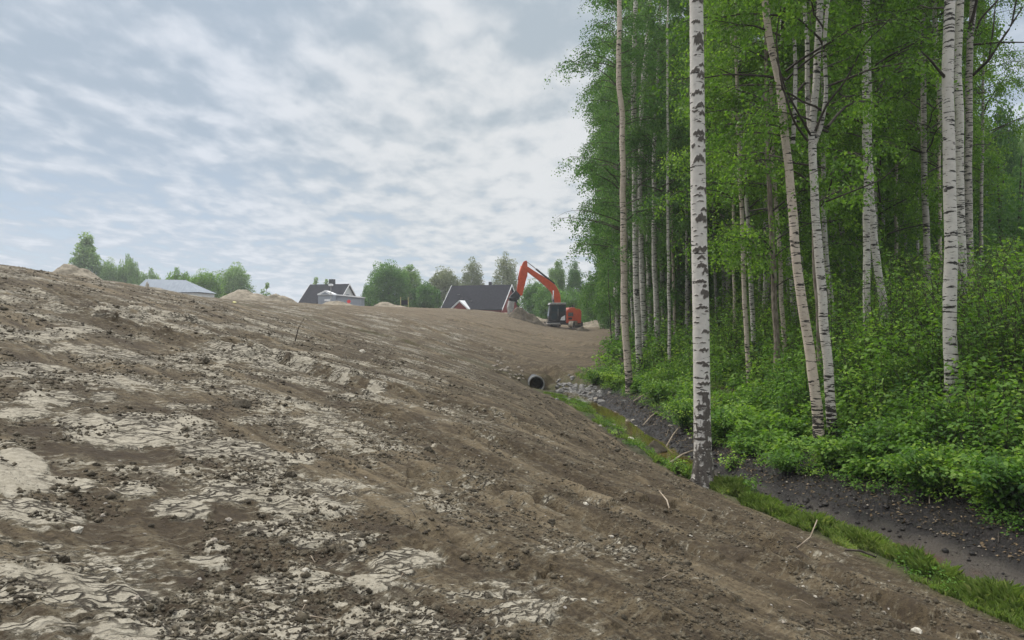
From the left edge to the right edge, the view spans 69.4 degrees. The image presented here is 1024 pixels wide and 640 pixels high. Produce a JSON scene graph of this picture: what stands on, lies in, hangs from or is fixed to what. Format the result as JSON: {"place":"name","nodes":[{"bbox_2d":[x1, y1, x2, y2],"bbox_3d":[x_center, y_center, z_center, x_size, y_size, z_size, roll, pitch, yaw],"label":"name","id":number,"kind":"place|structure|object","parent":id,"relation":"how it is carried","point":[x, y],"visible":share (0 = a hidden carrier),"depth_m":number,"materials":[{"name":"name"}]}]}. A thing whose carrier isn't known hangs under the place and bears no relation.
{"place":"outdoors","nodes":[
{"label":"outdoors","id":0,"kind":"place"},
{"bbox_2d":[0,264,1023,639],"bbox_3d":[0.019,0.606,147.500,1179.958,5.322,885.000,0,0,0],"label":"ground","id":1,"kind":"structure","parent":0,"point":[90,594],"depth_m":6.28,"materials":[{"name":"soil"}]},
{"bbox_2d":[53,264,101,279],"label":"earth heap","id":2,"kind":"object","parent":1,"relation":"on","point":[71,269],"visible":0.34,"depth_m":59.50,"materials":[{"name":"sand"}]},
{"bbox_2d":[68,232,101,275],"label":"tree","id":3,"kind":"object","parent":1,"relation":"on","point":[87,258],"visible":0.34,"depth_m":148.99,"materials":[{"name":"plant"}]},
{"bbox_2d":[95,257,124,281],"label":"tree","id":4,"kind":"object","parent":1,"relation":"on","point":[108,272],"visible":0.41,"depth_m":149.35,"materials":[{"name":"plant"}]},
{"bbox_2d":[118,254,141,284],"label":"tree","id":5,"kind":"object","parent":1,"relation":"on","point":[131,273],"visible":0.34,"depth_m":151.10,"materials":[{"name":"plant"}]},
{"bbox_2d":[140,279,215,297],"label":"building","id":6,"kind":"structure","parent":1,"relation":"on","point":[185,287],"depth_m":121.74,"materials":[{"name":"metal"}]},
{"bbox_2d":[187,268,226,297],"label":"tree","id":7,"kind":"object","parent":1,"relation":"on","point":[210,283],"visible":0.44,"depth_m":137.27,"materials":[{"name":"plant"}]},
{"bbox_2d":[216,261,254,297],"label":"tree","id":8,"kind":"object","parent":1,"relation":"on","point":[233,279],"visible":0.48,"depth_m":148.28,"materials":[{"name":"plant"}]},
{"bbox_2d":[220,290,272,300],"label":"earth heap","id":9,"kind":"object","parent":1,"relation":"on","point":[242,295],"visible":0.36,"depth_m":74.13,"materials":[{"name":"sand"}]},
{"bbox_2d":[298,279,355,303],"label":"house","id":10,"kind":"structure","parent":1,"relation":"on","point":[311,292],"depth_m":148.78,"materials":[{"name":"white paint"}]},
{"bbox_2d":[317,290,364,305],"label":"shed","id":11,"kind":"structure","parent":1,"relation":"on","point":[323,296],"depth_m":112.32,"materials":[{"name":"white paint"}]},
{"bbox_2d":[364,259,412,305],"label":"tree","id":12,"kind":"object","parent":1,"relation":"on","point":[392,293],"visible":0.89,"depth_m":118.46,"materials":[{"name":"plant"}]},
{"bbox_2d":[396,264,422,306],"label":"tree","id":13,"kind":"object","parent":1,"relation":"on","point":[415,280],"visible":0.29,"depth_m":124.10,"materials":[{"name":"plant"}]},
{"bbox_2d":[409,281,442,307],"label":"bush","id":14,"kind":"object","parent":1,"relation":"on","point":[430,297],"visible":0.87,"depth_m":116.63,"materials":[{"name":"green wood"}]},
{"bbox_2d":[428,265,464,307],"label":"tree","id":15,"kind":"object","parent":1,"relation":"on","point":[444,281],"visible":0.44,"depth_m":138.74,"materials":[{"name":"plant"}]},
{"bbox_2d":[460,256,484,284],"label":"tree","id":16,"kind":"object","parent":1,"relation":"on","point":[472,276],"visible":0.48,"depth_m":149.04,"materials":[{"name":"plant"}]},
{"bbox_2d":[441,282,519,312],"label":"house","id":17,"kind":"structure","parent":1,"relation":"on","point":[491,297],"depth_m":127.75,"materials":[{"name":"black wood"}]},
{"bbox_2d":[492,251,519,301],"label":"tree","id":18,"kind":"object","parent":1,"relation":"on","point":[506,268],"visible":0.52,"depth_m":149.44,"materials":[{"name":"plant"}]},
{"bbox_2d":[0,265,1023,639],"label":"soil crumbs","id":19,"kind":"object","parent":1,"relation":"on","point":[300,617],"visible":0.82,"depth_m":5.25,"materials":[{"name":"soil"}]},
{"bbox_2d":[508,307,547,326],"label":"earth heap","id":20,"kind":"object","parent":1,"relation":"on","point":[520,313],"visible":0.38,"depth_m":75.23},
{"bbox_2d":[517,278,544,315],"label":"tree","id":21,"kind":"object","parent":1,"relation":"on","point":[526,300],"visible":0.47,"depth_m":109.21,"materials":[{"name":"plant"}]},
{"bbox_2d":[507,261,582,327],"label":"excavator","id":22,"kind":"object","parent":1,"relation":"on","point":[559,314],"visible":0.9,"depth_m":79.19,"materials":[{"name":"orange metal"}]},
{"bbox_2d":[531,281,573,318],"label":"tree","id":23,"kind":"object","parent":1,"relation":"on","point":[545,297],"visible":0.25,"depth_m":102.98,"materials":[{"name":"plant"}]},
{"bbox_2d":[547,259,566,293],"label":"tree","id":24,"kind":"object","parent":1,"relation":"on","point":[558,276],"visible":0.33,"depth_m":119.42,"materials":[{"name":"plant"}]},
{"bbox_2d":[560,287,581,308],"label":"tree","id":25,"kind":"object","parent":1,"relation":"on","point":[571,299],"visible":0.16,"depth_m":99.44,"materials":[{"name":"green plant"}]},
{"bbox_2d":[565,260,583,296],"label":"tree","id":26,"kind":"object","parent":1,"relation":"on","point":[573,277],"visible":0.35,"depth_m":117.55,"materials":[{"name":"plant"}]},
{"bbox_2d":[579,274,599,322],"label":"tree","id":27,"kind":"object","parent":1,"relation":"on","point":[587,318],"visible":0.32,"depth_m":89.44,"materials":[{"name":"plant"}]},
{"bbox_2d":[577,364,619,384],"bbox_3d":[3.392,2.166,29.097,1.768,0.836,1.694,0,0,0],"label":"shrub","id":28,"kind":"object","parent":1,"relation":"on","point":[594,378],"visible":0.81,"depth_m":28.93,"materials":[{"name":"green plant"}]},
{"bbox_2d":[575,72,630,343],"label":"birch tree","id":29,"kind":"object","parent":1,"relation":"on","point":[617,320],"visible":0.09,"depth_m":46.40,"materials":[{"name":"green plant"}]},
{"bbox_2d":[591,258,620,328],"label":"tree","id":30,"kind":"object","parent":1,"relation":"on","point":[605,322],"visible":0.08,"depth_m":81.78,"materials":[{"name":"plant"}]},
{"bbox_2d":[543,391,672,466],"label":"grass tufts","id":31,"kind":"object","parent":1,"relation":"on","point":[623,435],"visible":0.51,"depth_m":18.81,"materials":[{"name":"plant"}]},
{"bbox_2d":[586,230,631,346],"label":"sapling","id":32,"kind":"object","parent":1,"relation":"on","point":[608,277],"visible":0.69,"depth_m":35.98,"materials":[{"name":"plant"}]},
{"bbox_2d":[593,369,635,388],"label":"shrub","id":33,"kind":"object","parent":1,"relation":"on","point":[611,378],"visible":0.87,"depth_m":26.93,"materials":[{"name":"green plant"}]},
{"bbox_2d":[543,0,688,393],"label":"birch tree","id":34,"kind":"object","parent":1,"relation":"on","point":[634,52],"visible":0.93,"depth_m":25.89,"materials":[{"name":"green plant"}]},
{"bbox_2d":[569,0,670,353],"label":"birch tree","id":35,"kind":"object","parent":1,"relation":"on","point":[599,95],"visible":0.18,"depth_m":35.21,"materials":[{"name":"green plant"}]},
{"bbox_2d":[569,99,678,322],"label":"birch tree","id":36,"kind":"object","parent":1,"relation":"on","point":[602,305],"visible":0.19,"depth_m":42.34,"materials":[{"name":"green plant"}]},
{"bbox_2d":[564,0,689,376],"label":"birch tree","id":37,"kind":"object","parent":1,"relation":"on","point":[636,298],"visible":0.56,"depth_m":28.37,"materials":[{"name":"green plant"}]},
{"bbox_2d":[578,61,683,337],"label":"birch tree","id":38,"kind":"object","parent":1,"relation":"on","point":[629,267],"visible":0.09,"depth_m":40.40,"materials":[{"name":"green plant"}]},
{"bbox_2d":[585,80,680,330],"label":"birch tree","id":39,"kind":"object","parent":1,"relation":"on","point":[599,289],"visible":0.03,"depth_m":44.03,"materials":[{"name":"green plant"}]},
{"bbox_2d":[585,0,689,353],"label":"birch tree","id":40,"kind":"object","parent":1,"relation":"on","point":[642,281],"visible":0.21,"depth_m":31.32,"materials":[{"name":"green plant"}]},
{"bbox_2d":[598,2,684,343],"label":"birch tree","id":41,"kind":"object","parent":1,"relation":"on","point":[649,283],"visible":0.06,"depth_m":38.39,"materials":[{"name":"green plant"}]},
{"bbox_2d":[601,0,689,345],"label":"birch tree","id":42,"kind":"object","parent":1,"relation":"on","point":[655,279],"visible":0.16,"depth_m":31.94,"materials":[{"name":"green plant"}]},
{"bbox_2d":[635,378,678,402],"bbox_3d":[4.331,2.086,21.946,1.304,0.829,1.680,0,0,0],"label":"shrub","id":43,"kind":"object","parent":1,"relation":"on","point":[655,388],"visible":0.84,"depth_m":21.91,"materials":[{"name":"green plant"}]},
{"bbox_2d":[603,0,713,374],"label":"birch tree","id":44,"kind":"object","parent":1,"relation":"on","point":[666,145],"visible":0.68,"depth_m":26.61,"materials":[{"name":"green plant"}]},
{"bbox_2d":[629,43,690,334],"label":"birch tree","id":45,"kind":"object","parent":1,"relation":"on","point":[673,285],"visible":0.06,"depth_m":33.96,"materials":[{"name":"green plant"}]},
{"bbox_2d":[624,0,721,488],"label":"birch tree","id":46,"kind":"object","parent":1,"relation":"on","point":[703,474],"visible":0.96,"depth_m":11.40,"materials":[{"name":"white plant"}]},
{"bbox_2d":[643,32,709,343],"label":"birch tree","id":47,"kind":"object","parent":1,"relation":"on","point":[687,293],"visible":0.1,"depth_m":32.98,"materials":[{"name":"green plant"}]},
{"bbox_2d":[619,0,739,332],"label":"birch tree","id":48,"kind":"object","parent":1,"relation":"on","point":[688,267],"visible":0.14,"depth_m":32.69,"materials":[{"name":"green plant"}]},
{"bbox_2d":[643,71,719,309],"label":"birch tree","id":49,"kind":"object","parent":1,"relation":"on","point":[679,285],"visible":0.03,"depth_m":42.32,"materials":[{"name":"green plant"}]},
{"bbox_2d":[652,396,721,428],"bbox_3d":[4.133,2.189,17.382,1.484,0.854,1.786,0,0,27],"label":"shrub","id":50,"kind":"object","parent":1,"relation":"on","point":[684,413],"visible":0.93,"depth_m":17.30,"materials":[{"name":"green plant"}]},
{"bbox_2d":[645,1,739,340],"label":"birch tree","id":51,"kind":"object","parent":1,"relation":"on","point":[711,285],"visible":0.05,"depth_m":36.20,"materials":[{"name":"green plant"}]},
{"bbox_2d":[642,0,744,326],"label":"birch tree","id":52,"kind":"object","parent":1,"relation":"on","point":[679,132],"visible":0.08,"depth_m":30.82,"materials":[{"name":"green plant"}]},
{"bbox_2d":[677,28,745,325],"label":"birch tree","id":53,"kind":"object","parent":1,"relation":"on","point":[715,280],"visible":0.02,"depth_m":33.95,"materials":[{"name":"green plant"}]},
{"bbox_2d":[690,405,752,440],"bbox_3d":[4.301,2.161,15.354,1.377,0.840,1.268,0,0,23],"label":"shrub","id":54,"kind":"object","parent":1,"relation":"on","point":[719,426],"visible":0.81,"depth_m":15.22,"materials":[{"name":"green plant"}]},
{"bbox_2d":[670,1,776,350],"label":"birch tree","id":55,"kind":"object","parent":1,"relation":"on","point":[733,280],"visible":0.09,"depth_m":27.67,"materials":[{"name":"green plant"}]},
{"bbox_2d":[639,0,811,385],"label":"birch tree","id":56,"kind":"object","parent":1,"relation":"on","point":[743,276],"visible":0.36,"depth_m":19.95,"materials":[{"name":"green plant"}]},
{"bbox_2d":[676,0,774,342],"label":"birch tree","id":57,"kind":"object","parent":1,"relation":"on","point":[727,282],"visible":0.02,"depth_m":33.27,"materials":[{"name":"green plant"}]},
{"bbox_2d":[718,451,749,471],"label":"shrub","id":58,"kind":"object","parent":1,"relation":"on","point":[732,464],"visible":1,"depth_m":13.54,"materials":[{"name":"green plant"}]},
{"bbox_2d":[654,2,837,371],"bbox_3d":[6.889,-5.763,22.249,5.166,15.166,5.078,0,0,0],"label":"birch tree","id":59,"kind":"object","parent":1,"relation":"on","point":[751,287],"visible":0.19,"depth_m":21.94,"materials":[{"name":"green plant"}]},
{"bbox_2d":[706,3,807,334],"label":"birch tree","id":60,"kind":"object","parent":1,"relation":"on","point":[765,286],"visible":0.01,"depth_m":26.90,"materials":[{"name":"green plant"}]},
{"bbox_2d":[675,0,861,360],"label":"birch tree","id":61,"kind":"object","parent":1,"relation":"on","point":[777,227],"visible":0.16,"depth_m":19.95,"materials":[{"name":"green plant"}]},
{"bbox_2d":[665,0,882,378],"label":"birch tree","id":62,"kind":"object","parent":1,"relation":"on","point":[763,263],"visible":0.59,"depth_m":18.94,"materials":[{"name":"green plant"}]},
{"bbox_2d":[751,444,812,474],"bbox_3d":[4.610,2.406,12.517,0.959,0.473,0.978,0,0,39],"label":"shrub","id":63,"kind":"object","parent":1,"relation":"on","point":[785,463],"visible":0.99,"depth_m":12.44,"materials":[{"name":"green plant"}]},
{"bbox_2d":[705,5,862,337],"bbox_3d":[8.903,-7.247,24.249,5.170,17.220,5.078,0,0,0],"label":"birch tree","id":64,"kind":"object","parent":1,"relation":"on","point":[757,218],"visible":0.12,"depth_m":23.79,"materials":[{"name":"green plant"}]},
{"bbox_2d":[637,0,941,445],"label":"birch tree","id":65,"kind":"object","parent":1,"relation":"on","point":[813,382],"visible":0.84,"depth_m":13.44,"materials":[{"name":"green plant"}]},
{"bbox_2d":[591,257,994,375],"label":"back undergrowth","id":66,"kind":"object","parent":1,"relation":"on","point":[618,347],"visible":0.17,"depth_m":32.30,"materials":[{"name":"green plant"}]},
{"bbox_2d":[562,397,1023,598],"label":"weeds","id":67,"kind":"object","parent":1,"relation":"on","point":[649,450],"visible":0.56,"depth_m":14.98,"materials":[{"name":"green plant"}]},
{"bbox_2d":[575,360,1016,512],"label":"bank grass","id":68,"kind":"structure","parent":1,"relation":"on","point":[712,399],"depth_m":21.52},
{"bbox_2d":[710,8,888,312],"bbox_3d":[10.117,-7.901,26.797,5.970,18.066,5.566,0,0,35],"label":"birch tree","id":69,"kind":"object","parent":1,"relation":"on","point":[841,183],"visible":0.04,"depth_m":26.26,"materials":[{"name":"green plant"}]},
{"bbox_2d":[577,366,1023,536],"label":"herbs","id":70,"kind":"object","parent":1,"relation":"on","point":[868,486],"visible":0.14,"depth_m":11.25,"materials":[{"name":"green plant"}]},
{"bbox_2d":[605,230,1021,429],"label":"undergrowth","id":71,"kind":"object","parent":1,"relation":"on","point":[676,372],"visible":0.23,"depth_m":21.95,"materials":[{"name":"green plant"}]},
{"bbox_2d":[605,372,1023,560],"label":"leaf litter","id":72,"kind":"object","parent":1,"relation":"on","point":[972,509],"visible":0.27,"depth_m":10.80,"materials":[{"name":"brown plant"}]},
{"bbox_2d":[724,0,907,336],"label":"birch tree","id":73,"kind":"object","parent":1,"relation":"on","point":[825,250],"visible":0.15,"depth_m":19.96,"materials":[{"name":"green plant"}]},
{"bbox_2d":[609,392,1023,576],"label":"mud crumbs","id":74,"kind":"object","parent":1,"relation":"on","point":[805,500],"visible":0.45,"depth_m":10.82,"materials":[{"name":"soil"}]},
{"bbox_2d":[683,0,958,442],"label":"birch tree","id":75,"kind":"object","parent":1,"relation":"on","point":[812,125],"visible":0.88,"depth_m":13.43,"materials":[{"name":"green plant"}]},
{"bbox_2d":[741,0,901,375],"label":"birch tree","id":76,"kind":"object","parent":1,"relation":"on","point":[847,189],"visible":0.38,"depth_m":15.81,"materials":[{"name":"green plant"}]},
{"bbox_2d":[785,431,859,468],"bbox_3d":[5.195,2.173,12.262,1.302,0.621,1.078,0,0,43],"label":"shrub","id":77,"kind":"object","parent":1,"relation":"on","point":[826,447],"visible":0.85,"depth_m":12.07,"materials":[{"name":"green plant"}]},
{"bbox_2d":[776,7,914,292],"bbox_3d":[12.475,-7.703,29.073,5.419,17.382,5.127,0,0,-37],"label":"birch tree","id":78,"kind":"object","parent":1,"relation":"on","point":[890,169],"visible":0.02,"depth_m":28.76,"materials":[{"name":"green plant"}]},
{"bbox_2d":[675,227,1023,515],"bbox_3d":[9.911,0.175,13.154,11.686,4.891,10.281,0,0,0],"label":"undergrowth","id":79,"kind":"object","parent":1,"relation":"on","point":[954,428],"visible":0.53,"depth_m":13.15,"materials":[{"name":"green plant"}]},
{"bbox_2d":[772,3,937,299],"bbox_3d":[12.109,-7.577,26.991,4.851,17.108,5.290,0,0,-38],"label":"birch tree","id":80,"kind":"object","parent":1,"relation":"on","point":[890,164],"visible":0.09,"depth_m":26.11,"materials":[{"name":"green plant"}]},
{"bbox_2d":[748,0,969,336],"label":"birch tree","id":81,"kind":"object","parent":1,"relation":"on","point":[866,232],"visible":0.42,"depth_m":16.95,"materials":[{"name":"green plant"}]},
{"bbox_2d":[784,4,943,293],"bbox_3d":[12.892,-7.832,26.663,5.352,17.259,4.990,0,0,35],"label":"birch tree","id":82,"kind":"object","parent":1,"relation":"on","point":[904,211],"visible":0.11,"depth_m":26.05,"materials":[{"name":"green plant"}]},
{"bbox_2d":[831,418,903,458],"bbox_3d":[5.719,1.993,11.723,1.114,0.819,1.214,0,0,0],"label":"shrub","id":83,"kind":"object","parent":1,"relation":"on","point":[864,445],"visible":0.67,"depth_m":11.61,"materials":[{"name":"green plant"}]},
{"bbox_2d":[775,2,980,331],"bbox_3d":[10.990,-7.527,22.131,5.870,17.167,5.509,0,0,0],"label":"birch tree","id":84,"kind":"object","parent":1,"relation":"on","point":[848,247],"visible":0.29,"depth_m":21.92,"materials":[{"name":"green plant"}]},
{"bbox_2d":[757,0,1000,325],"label":"birch tree","id":85,"kind":"object","parent":1,"relation":"on","point":[874,245],"visible":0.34,"depth_m":17.24,"materials":[{"name":"green plant"}]},
{"bbox_2d":[858,225,906,277],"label":"young tree","id":86,"kind":"object","parent":1,"relation":"on","point":[889,242],"visible":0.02,"depth_m":29.57,"materials":[{"name":"plant"}]},
{"bbox_2d":[829,7,943,290],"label":"birch tree","id":87,"kind":"object","parent":1,"relation":"on","point":[931,215],"visible":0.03,"depth_m":29.07,"materials":[{"name":"green plant"}]},
{"bbox_2d":[850,8,941,270],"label":"birch tree","id":88,"kind":"object","parent":1,"relation":"on","point":[896,226],"visible":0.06,"depth_m":26.95,"materials":[{"name":"green plant"}]},
{"bbox_2d":[857,0,958,403],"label":"birch tree","id":89,"kind":"object","parent":1,"relation":"on","point":[950,280],"visible":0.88,"depth_m":12.43,"materials":[{"name":"white plant"}]},
{"bbox_2d":[819,0,1009,317],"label":"birch tree","id":90,"kind":"object","parent":1,"relation":"on","point":[924,207],"visible":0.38,"depth_m":19.94,"materials":[{"name":"green plant"}]},
{"bbox_2d":[867,437,978,494],"bbox_3d":[5.704,2.083,10.358,1.283,0.755,1.396,0,0,17],"label":"shrub","id":91,"kind":"object","parent":1,"relation":"on","point":[926,475],"visible":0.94,"depth_m":10.19,"materials":[{"name":"green plant"}]},
{"bbox_2d":[876,12,976,253],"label":"birch tree","id":92,"kind":"object","parent":1,"relation":"on","point":[917,244],"visible":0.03,"depth_m":28.94,"materials":[{"name":"green plant"}]},
{"bbox_2d":[838,0,1020,212],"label":"birch tree","id":93,"kind":"object","parent":1,"relation":"on","point":[985,29],"visible":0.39,"depth_m":20.04,"materials":[{"name":"green plant"}]},
{"bbox_2d":[890,0,968,305],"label":"birch tree","id":94,"kind":"object","parent":1,"relation":"on","point":[959,125],"visible":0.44,"depth_m":15.93,"materials":[{"name":"white plant"}]},
{"bbox_2d":[877,5,996,289],"bbox_3d":[13.775,-6.700,23.909,4.022,15.102,3.330,0,0,0],"label":"birch tree","id":95,"kind":"object","parent":1,"relation":"on","point":[937,160],"visible":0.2,"depth_m":23.96,"materials":[{"name":"green plant"}]},
{"bbox_2d":[899,4,1022,259],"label":"birch tree","id":96,"kind":"object","parent":1,"relation":"on","point":[989,199],"visible":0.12,"depth_m":28.93,"materials":[{"name":"green plant"}]},
{"bbox_2d":[911,0,1023,287],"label":"birch tree","id":97,"kind":"object","parent":1,"relation":"on","point":[968,189],"visible":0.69,"depth_m":17.93,"materials":[{"name":"grey plant"}]},
{"bbox_2d":[918,0,1023,279],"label":"birch tree","id":98,"kind":"object","parent":1,"relation":"on","point":[999,90],"visible":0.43,"depth_m":24.66,"materials":[{"name":"green plant"}]},
{"bbox_2d":[945,446,1023,509],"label":"shrub","id":99,"kind":"object","parent":1,"relation":"on","point":[987,474],"visible":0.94,"depth_m":9.12,"materials":[{"name":"green plant"}]},
{"bbox_2d":[958,335,1023,395],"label":"shrub","id":100,"kind":"object","parent":1,"relation":"on","point":[1000,359],"visible":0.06,"depth_m":12.56,"materials":[{"name":"green plant"}]},
{"bbox_2d":[973,99,1023,249],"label":"tree","id":101,"kind":"object","parent":1,"relation":"on","point":[1016,159],"visible":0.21,"depth_m":45.36,"materials":[{"name":"plant"}]},
{"bbox_2d":[973,150,1023,264],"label":"thin tree","id":102,"kind":"object","parent":1,"relation":"on","point":[1011,200],"visible":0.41,"depth_m":32.51,"materials":[{"name":"plant"}]},
{"bbox_2d":[973,163,1023,263],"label":"thin tree","id":103,"kind":"object","parent":1,"relation":"on","point":[1014,229],"visible":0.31,"depth_m":32.45,"materials":[{"name":"plant"}]},
{"bbox_2d":[973,195,1023,271],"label":"thin tree","id":104,"kind":"object","parent":1,"relation":"on","point":[978,213],"visible":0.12,"depth_m":32.56,"materials":[{"name":"plant"}]},
{"bbox_2d":[984,156,1023,256],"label":"thin tree","id":105,"kind":"object","parent":1,"relation":"on","point":[1020,190],"visible":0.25,"depth_m":32.99,"materials":[{"name":"plant"}]},
{"bbox_2d":[0,0,1023,311],"label":"sky","id":106,"kind":"structure","parent":0,"point":[293,142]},
{"bbox_2d":[565,393,750,492],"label":"grass","id":107,"kind":"structure","parent":0,"point":[632,429],"depth_m":19.56,"materials":[{"name":"plant"}]},
{"bbox_2d":[653,457,1023,630],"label":"grass","id":108,"kind":"structure","parent":0,"point":[1001,600],"depth_m":8.02,"materials":[{"name":"plant"}]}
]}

